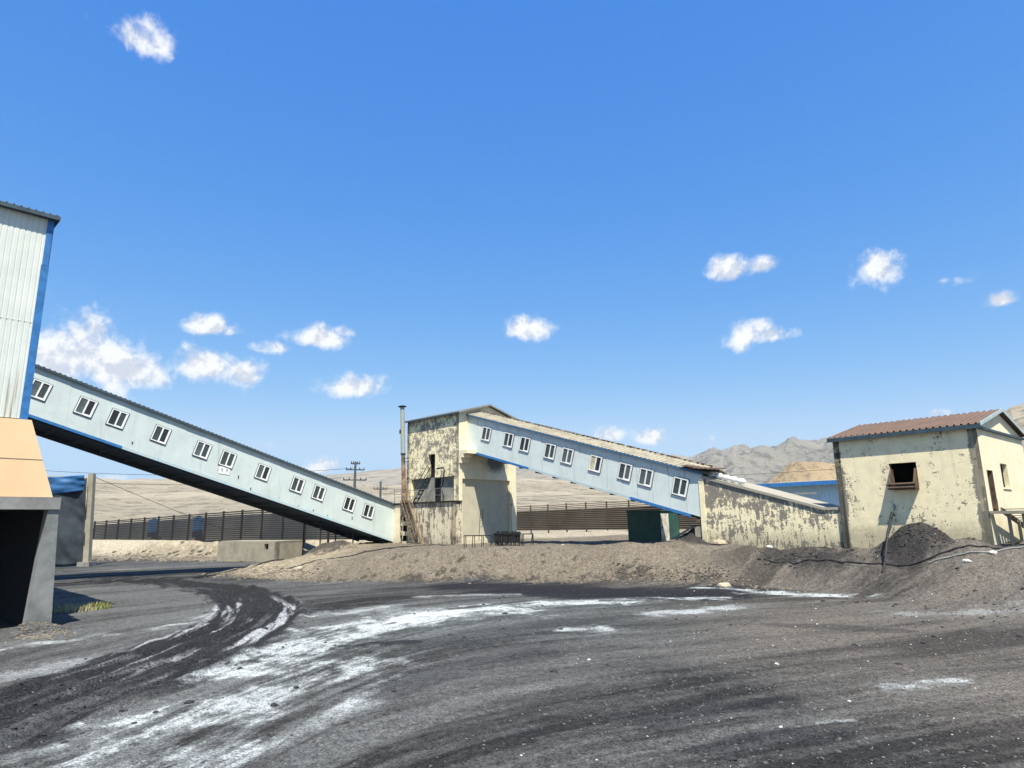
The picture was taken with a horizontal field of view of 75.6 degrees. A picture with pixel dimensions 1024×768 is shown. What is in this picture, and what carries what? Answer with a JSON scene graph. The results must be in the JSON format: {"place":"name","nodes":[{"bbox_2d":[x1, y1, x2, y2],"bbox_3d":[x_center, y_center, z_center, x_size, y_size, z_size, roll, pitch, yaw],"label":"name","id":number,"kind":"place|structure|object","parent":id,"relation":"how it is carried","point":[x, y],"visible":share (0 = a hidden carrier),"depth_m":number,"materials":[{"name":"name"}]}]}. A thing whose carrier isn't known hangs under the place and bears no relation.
{"place":"outdoors","nodes":[
{"label":"outdoors","id":0,"kind":"place"},
{"bbox_2d":[47,476,649,530],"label":"hill","id":1,"kind":"structure","parent":0,"point":[112,502],"depth_m":154.38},
{"bbox_2d":[101,478,333,484],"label":"power line","id":2,"kind":"object","parent":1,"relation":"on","point":[162,484],"visible":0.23,"depth_m":102.15,"materials":[{"name":"black metal"}]},
{"bbox_2d":[325,455,690,484],"bbox_3d":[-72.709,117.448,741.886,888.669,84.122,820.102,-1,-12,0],"label":"hill","id":3,"kind":"structure","parent":0,"point":[387,477],"depth_m":592.92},
{"bbox_2d":[0,522,1023,767],"bbox_3d":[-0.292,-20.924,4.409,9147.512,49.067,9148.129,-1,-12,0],"label":"ground","id":4,"kind":"structure","parent":0,"point":[136,614],"depth_m":14.86,"materials":[{"name":"grey gravel"}]},
{"bbox_2d":[0,201,61,623],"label":"loading tower","id":5,"kind":"structure","parent":4,"relation":"on","point":[30,504],"depth_m":21.16,"materials":[{"name":"white metal"}]},
{"bbox_2d":[52,602,101,613],"bbox_3d":[-16.491,8.417,24.953,1.897,0.286,1.811,-1,-12,0],"label":"grass tuft","id":6,"kind":"object","parent":4,"relation":"on","point":[68,608],"visible":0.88,"depth_m":24.68,"materials":[{"name":"plant"}]},
{"bbox_2d":[76,474,96,566],"bbox_3d":[-35.303,11.494,55.351,1.120,7.900,1.000,-1,-12,0],"label":"concrete post","id":7,"kind":"object","parent":4,"relation":"on","point":[87,547],"visible":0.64,"depth_m":55.18,"materials":[{"name":"grey concrete"}]},
{"bbox_2d":[49,478,86,564],"bbox_3d":[-40.594,11.197,53.614,10.897,7.106,0.874,3,-12,-17],"label":"shade net","id":8,"kind":"object","parent":7,"relation":"attached to","point":[70,544],"visible":0.34,"depth_m":54.71,"materials":[{"name":"grey fabric"}]},
{"bbox_2d":[47,475,84,494],"bbox_3d":[-41.080,8.914,53.775,11.043,3.052,0.436,3,-12,-16],"label":"blue tarp","id":9,"kind":"object","parent":8,"relation":"attached to","point":[64,484],"visible":0.46,"depth_m":55.06,"materials":[{"name":"blue plastic"}]},
{"bbox_2d":[98,478,218,527],"bbox_3d":[-32.379,12.353,64.225,0.040,5.440,18.450,-5,-13,19],"label":"power line","id":10,"kind":"object","parent":7,"relation":"attached to","point":[153,501],"visible":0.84,"depth_m":61.49,"materials":[{"name":"black metal"}]},
{"bbox_2d":[82,601,112,609],"bbox_3d":[-15.866,8.493,25.388,1.062,0.329,1.118,-1,-12,0],"label":"grass tuft","id":11,"kind":"object","parent":4,"relation":"on","point":[105,606],"visible":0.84,"depth_m":25.27,"materials":[{"name":"green plant"}]},
{"bbox_2d":[54,559,284,583],"bbox_3d":[-20.835,11.678,41.097,14.418,0.881,1.955,9,-16,-40],"label":"hose","id":12,"kind":"object","parent":4,"relation":"on","point":[86,580],"visible":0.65,"depth_m":39.99,"materials":[{"name":"black rubber"}]},
{"bbox_2d":[28,364,393,554],"bbox_3d":[-22.331,5.234,43.572,3.871,15.358,33.053,-12,-16,43],"label":"conveyor gallery","id":13,"kind":"object","parent":4,"relation":"on","point":[73,413],"visible":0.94,"depth_m":43.38,"materials":[{"name":"grey metal"}]},
{"bbox_2d":[31,378,52,401],"bbox_3d":[-26.747,0.332,37.374,0.059,1.070,1.000,-12,-33,43],"label":"window","id":14,"kind":"structure","parent":13,"relation":"in","point":[41,389],"depth_m":37.40,"materials":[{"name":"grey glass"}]},
{"bbox_2d":[73,396,98,418],"bbox_3d":[-25.100,1.353,38.878,0.059,1.070,1.000,-12,-33,43],"label":"window","id":15,"kind":"structure","parent":13,"relation":"in","point":[85,406],"depth_m":38.88,"materials":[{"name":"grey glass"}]},
{"bbox_2d":[105,408,129,429],"bbox_3d":[-23.884,2.105,39.994,0.059,1.070,1.000,-12,-33,43],"label":"window","id":16,"kind":"structure","parent":13,"relation":"in","point":[117,418],"depth_m":39.98,"materials":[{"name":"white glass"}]},
{"bbox_2d":[149,424,171,444],"bbox_3d":[-22.125,3.193,41.604,0.059,1.070,1.000,-12,-33,43],"label":"window","id":17,"kind":"structure","parent":13,"relation":"in","point":[160,434],"depth_m":41.60,"materials":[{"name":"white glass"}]},
{"bbox_2d":[192,440,211,459],"bbox_3d":[-20.298,4.324,43.273,0.059,1.070,1.000,-12,-33,43],"label":"window","id":18,"kind":"structure","parent":13,"relation":"in","point":[202,449],"depth_m":43.26,"materials":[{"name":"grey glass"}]},
{"bbox_2d":[218,449,236,468],"bbox_3d":[-19.102,5.063,44.376,0.059,1.070,1.000,-12,-33,43],"label":"window","id":19,"kind":"structure","parent":13,"relation":"in","point":[227,459],"depth_m":44.36,"materials":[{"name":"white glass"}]},
{"bbox_2d":[254,463,271,481],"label":"window","id":20,"kind":"structure","parent":13,"relation":"in","point":[263,471],"depth_m":45.99,"materials":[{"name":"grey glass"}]},
{"bbox_2d":[289,476,305,493],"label":"window","id":21,"kind":"structure","parent":13,"relation":"in","point":[297,484],"depth_m":47.67,"materials":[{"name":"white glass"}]},
{"bbox_2d":[311,484,326,501],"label":"window","id":22,"kind":"structure","parent":13,"relation":"in","point":[318,493],"depth_m":48.78,"materials":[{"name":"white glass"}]},
{"bbox_2d":[342,496,356,512],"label":"window","id":23,"kind":"structure","parent":13,"relation":"in","point":[349,503],"depth_m":50.47,"materials":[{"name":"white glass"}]},
{"bbox_2d":[362,503,375,519],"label":"window","id":24,"kind":"structure","parent":13,"relation":"in","point":[368,511],"depth_m":51.60,"materials":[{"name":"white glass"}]},
{"bbox_2d":[93,510,348,545],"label":"slatted fence","id":25,"kind":"object","parent":4,"relation":"on","point":[251,525],"visible":0.57,"depth_m":68.88,"materials":[{"name":"black metal"}]},
{"bbox_2d":[147,518,157,536],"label":"tarp","id":26,"kind":"object","parent":25,"relation":"hanging from","point":[152,527],"visible":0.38,"depth_m":77.94,"materials":[{"name":"plastic"}]},
{"bbox_2d":[192,515,202,536],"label":"tarp","id":27,"kind":"object","parent":25,"relation":"hanging from","point":[197,526],"visible":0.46,"depth_m":71.82,"materials":[{"name":"blue plastic"}]},
{"bbox_2d":[217,540,302,561],"bbox_3d":[-22.757,15.280,59.549,7.400,2.280,3.000,-7,-13,27],"label":"concrete bunker","id":28,"kind":"object","parent":4,"relation":"on","point":[251,550],"visible":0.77,"depth_m":58.17},
{"bbox_2d":[343,461,366,487],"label":"utility pole","id":29,"kind":"object","parent":4,"relation":"on","point":[355,463],"visible":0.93,"depth_m":104.28,"materials":[{"name":"grey wood"}]},
{"bbox_2d":[57,468,349,474],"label":"power line","id":30,"kind":"object","parent":29,"relation":"attached to","point":[140,474],"visible":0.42,"depth_m":102.00,"materials":[{"name":"black metal"}]},
{"bbox_2d":[290,544,453,568],"bbox_3d":[-9.319,11.532,44.110,11.682,1.408,1.006,4,-13,-23],"label":"hose","id":31,"kind":"object","parent":4,"relation":"on","point":[366,551],"visible":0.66,"depth_m":43.90,"materials":[{"name":"black rubber"}]},
{"bbox_2d":[374,481,386,497],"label":"utility pole","id":32,"kind":"object","parent":4,"relation":"on","point":[380,491],"visible":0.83,"depth_m":118.61,"materials":[{"name":"black metal"}]},
{"bbox_2d":[388,488,599,496],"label":"power line","id":33,"kind":"object","parent":32,"relation":"attached to","point":[528,496],"visible":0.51,"depth_m":123.15,"materials":[{"name":"black metal"}]},
{"bbox_2d":[383,493,619,501],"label":"power line","id":34,"kind":"object","parent":32,"relation":"attached to","point":[571,501],"visible":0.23,"depth_m":120.29,"materials":[{"name":"black metal"}]},
{"bbox_2d":[3,541,824,642],"bbox_3d":[-18.031,13.002,49.567,28.983,1.852,71.000,7,-14,-32],"label":"rubble","id":35,"kind":"object","parent":4,"relation":"on","point":[202,558],"visible":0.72,"depth_m":39.12,"materials":[{"name":"stone"}]},
{"bbox_2d":[373,404,516,544],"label":"transfer tower","id":36,"kind":"structure","parent":4,"relation":"on","point":[457,490],"depth_m":51.39,"materials":[{"name":"grey concrete"}]},
{"bbox_2d":[398,405,406,501],"bbox_3d":[-8.809,5.657,53.875,1.451,8.011,0.702,-12,-16,43],"label":"chimney pipe","id":37,"kind":"object","parent":36,"relation":"on","point":[402,433],"visible":0.94,"depth_m":53.84,"materials":[{"name":"black metal"}]},
{"bbox_2d":[431,454,434,477],"bbox_3d":[-5.641,6.595,52.742,1.050,2.000,1.220,-12,-16,43],"label":"upper doorway","id":38,"kind":"structure","parent":36,"relation":"in","point":[432,456],"depth_m":52.53,"materials":[{"name":"black"}]},
{"bbox_2d":[435,478,440,500],"bbox_3d":[-5.725,8.296,51.498,0.800,1.840,0.012,-12,-16,43],"label":"lower doorway","id":39,"kind":"structure","parent":36,"relation":"in","point":[437,481],"depth_m":51.58,"materials":[{"name":"black"}]},
{"bbox_2d":[466,411,729,522],"bbox_3d":[4.859,4.924,44.362,20.483,8.950,3.089,-12,-16,43],"label":"conveyor gallery","id":40,"kind":"object","parent":36,"relation":"attached to","point":[659,480],"visible":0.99,"depth_m":42.33,"materials":[{"name":"metal"}]},
{"bbox_2d":[481,426,491,441],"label":"window","id":41,"kind":"structure","parent":40,"relation":"in","point":[486,431],"depth_m":49.46,"materials":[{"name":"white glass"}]},
{"bbox_2d":[502,432,514,448],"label":"window","id":42,"kind":"structure","parent":40,"relation":"in","point":[508,440],"depth_m":47.75,"materials":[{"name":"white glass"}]},
{"bbox_2d":[518,436,530,452],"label":"window","id":43,"kind":"structure","parent":40,"relation":"in","point":[524,446],"depth_m":46.56,"materials":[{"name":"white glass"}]},
{"bbox_2d":[543,442,556,460],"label":"window","id":44,"kind":"structure","parent":40,"relation":"in","point":[550,449],"depth_m":44.84,"materials":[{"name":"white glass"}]},
{"bbox_2d":[560,447,574,465],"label":"window","id":45,"kind":"structure","parent":40,"relation":"in","point":[567,455],"depth_m":43.72,"materials":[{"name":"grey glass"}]},
{"bbox_2d":[588,454,603,473],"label":"window","id":46,"kind":"structure","parent":40,"relation":"in","point":[595,463],"depth_m":42.02,"materials":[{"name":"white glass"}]},
{"bbox_2d":[617,462,632,481],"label":"window","id":47,"kind":"structure","parent":40,"relation":"in","point":[625,469],"depth_m":40.39,"materials":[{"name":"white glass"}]},
{"bbox_2d":[637,467,654,487],"bbox_3d":[7.971,5.571,39.334,0.059,1.070,1.000,11,-1,-45],"label":"window","id":48,"kind":"structure","parent":40,"relation":"in","point":[646,476],"depth_m":39.30,"materials":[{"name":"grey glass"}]},
{"bbox_2d":[671,476,689,497],"bbox_3d":[9.594,5.871,37.669,0.059,1.070,1.000,11,-1,-45],"label":"window","id":49,"kind":"structure","parent":40,"relation":"in","point":[680,485],"depth_m":37.64,"materials":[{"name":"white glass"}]},
{"bbox_2d":[464,535,491,547],"bbox_3d":[-2.204,10.302,42.978,1.800,0.906,0.750,-2,-12,5],"label":"steel frame","id":50,"kind":"object","parent":4,"relation":"on","point":[481,539],"visible":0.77,"depth_m":42.70,"materials":[{"name":"grey metal"}]},
{"bbox_2d":[0,523,998,764],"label":"coal crumbs","id":51,"kind":"object","parent":4,"relation":"on","point":[196,660],"visible":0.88,"depth_m":18.86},
{"bbox_2d":[493,531,521,545],"bbox_3d":[-0.300,10.144,43.210,1.884,1.011,0.750,-2,-12,5],"label":"steel frame","id":52,"kind":"object","parent":4,"relation":"on","point":[506,538],"visible":0.84,"depth_m":42.95,"materials":[{"name":"black metal"}]},
{"bbox_2d":[21,529,1023,760],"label":"coal lumps","id":53,"kind":"object","parent":4,"relation":"on","point":[430,746],"visible":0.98,"depth_m":16.07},
{"bbox_2d":[522,533,533,545],"bbox_3d":[1.045,10.301,43.427,0.738,0.906,0.750,-2,-12,5],"label":"steel frame","id":54,"kind":"object","parent":4,"relation":"on","point":[523,538],"visible":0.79,"depth_m":43.68,"materials":[{"name":"grey metal"}]},
{"bbox_2d":[517,500,700,532],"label":"slatted fence","id":55,"kind":"object","parent":4,"relation":"on","point":[590,518],"visible":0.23,"depth_m":77.98,"materials":[{"name":"black metal"}]},
{"bbox_2d":[626,510,679,541],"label":"green shed","id":56,"kind":"structure","parent":4,"relation":"on","point":[652,525],"depth_m":43.30,"materials":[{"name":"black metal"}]},
{"bbox_2d":[660,514,669,540],"bbox_3d":[9.939,9.313,42.909,0.090,1.760,0.960,-12,-16,43],"label":"door","id":57,"kind":"structure","parent":56,"relation":"in","point":[664,520],"depth_m":42.87,"materials":[{"name":"white metal"}]},
{"bbox_2d":[671,526,694,539],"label":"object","id":58,"kind":"object","parent":4,"relation":"on","point":[681,533],"visible":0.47,"depth_m":37.90,"materials":[{"name":"metal"}]},
{"bbox_2d":[711,540,727,545],"bbox_3d":[11.228,8.611,35.632,0.710,0.422,0.979,5,-13,-27],"label":"stone","id":59,"kind":"object","parent":4,"relation":"on","point":[719,542],"visible":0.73,"depth_m":35.36,"materials":[{"name":"beige stone"}]},
{"bbox_2d":[717,582,730,587],"bbox_3d":[9.711,9.248,30.182,0.656,0.321,0.532,2,-12,-12],"label":"stone","id":60,"kind":"object","parent":4,"relation":"on","point":[724,584],"visible":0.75,"depth_m":30.05,"materials":[{"name":"beige stone"}]},
{"bbox_2d":[516,540,1020,767],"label":"pale gravel","id":61,"kind":"structure","parent":4,"relation":"on","point":[813,692],"depth_m":14.54,"materials":[{"name":"white gravel"}]},
{"bbox_2d":[695,475,843,549],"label":"hall","id":62,"kind":"structure","parent":4,"relation":"on","point":[750,514],"depth_m":34.29,"materials":[{"name":"beige paint"}]},
{"bbox_2d":[708,471,745,483],"bbox_3d":[11.755,5.128,36.182,2.198,0.809,0.370,-12,-16,43],"label":"sack","id":63,"kind":"object","parent":62,"relation":"on","point":[728,477],"visible":1,"depth_m":36.02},
{"bbox_2d":[756,479,839,505],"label":"warehouse","id":64,"kind":"structure","parent":4,"relation":"on","point":[826,491],"depth_m":57.61,"materials":[{"name":"blue metal"}]},
{"bbox_2d":[767,462,836,482],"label":"spoil heap","id":65,"kind":"object","parent":4,"relation":"on","point":[790,474],"visible":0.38,"depth_m":107.38,"materials":[{"name":"soil"}]},
{"bbox_2d":[881,511,894,571],"bbox_3d":[16.212,6.744,28.355,0.197,2.514,2.747,-12,-16,43],"label":"leaning pipe","id":66,"kind":"object","parent":4,"relation":"on","point":[892,514],"visible":1,"depth_m":28.11,"materials":[{"name":"black metal"}]},
{"bbox_2d":[764,544,1023,565],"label":"hose","id":67,"kind":"object","parent":4,"relation":"on","point":[904,564],"visible":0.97,"depth_m":27.09,"materials":[{"name":"black rubber"}]},
{"bbox_2d":[827,408,1023,548],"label":"engine house","id":68,"kind":"structure","parent":4,"relation":"on","point":[957,476],"depth_m":29.47,"materials":[{"name":"paint"}]},
{"bbox_2d":[961,559,971,562],"bbox_3d":[17.399,6.797,25.302,0.303,0.187,0.312,-2,-12,8],"label":"stone","id":69,"kind":"object","parent":4,"relation":"on","point":[965,561],"visible":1,"depth_m":25.21,"materials":[{"name":"white stone"}]},
{"bbox_2d":[929,546,1023,563],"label":"hose","id":70,"kind":"object","parent":4,"relation":"on","point":[968,552],"visible":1,"depth_m":25.57,"materials":[{"name":"grey rubber"}]},
{"bbox_2d":[990,507,1023,545],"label":"iron stair","id":71,"kind":"object","parent":4,"relation":"on","point":[1010,517],"visible":0.92,"depth_m":26.90,"materials":[{"name":"metal"}]},
{"bbox_2d":[0,0,1023,479],"label":"sky","id":72,"kind":"structure","parent":0,"point":[688,228],"materials":[{"name":"blue"}]},
{"bbox_2d":[689,436,834,483],"bbox_3d":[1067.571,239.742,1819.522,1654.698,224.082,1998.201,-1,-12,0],"label":"hill","id":73,"kind":"structure","parent":0,"point":[738,461],"depth_m":1278.62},
{"bbox_2d":[743,469,829,474],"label":"power line","id":74,"kind":"object","parent":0,"point":[784,472],"visible":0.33,"depth_m":98.44,"materials":[{"name":"black metal"}]},
{"bbox_2d":[1006,404,1023,451],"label":"hill","id":75,"kind":"structure","parent":0,"point":[1015,413],"depth_m":199.29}
]}

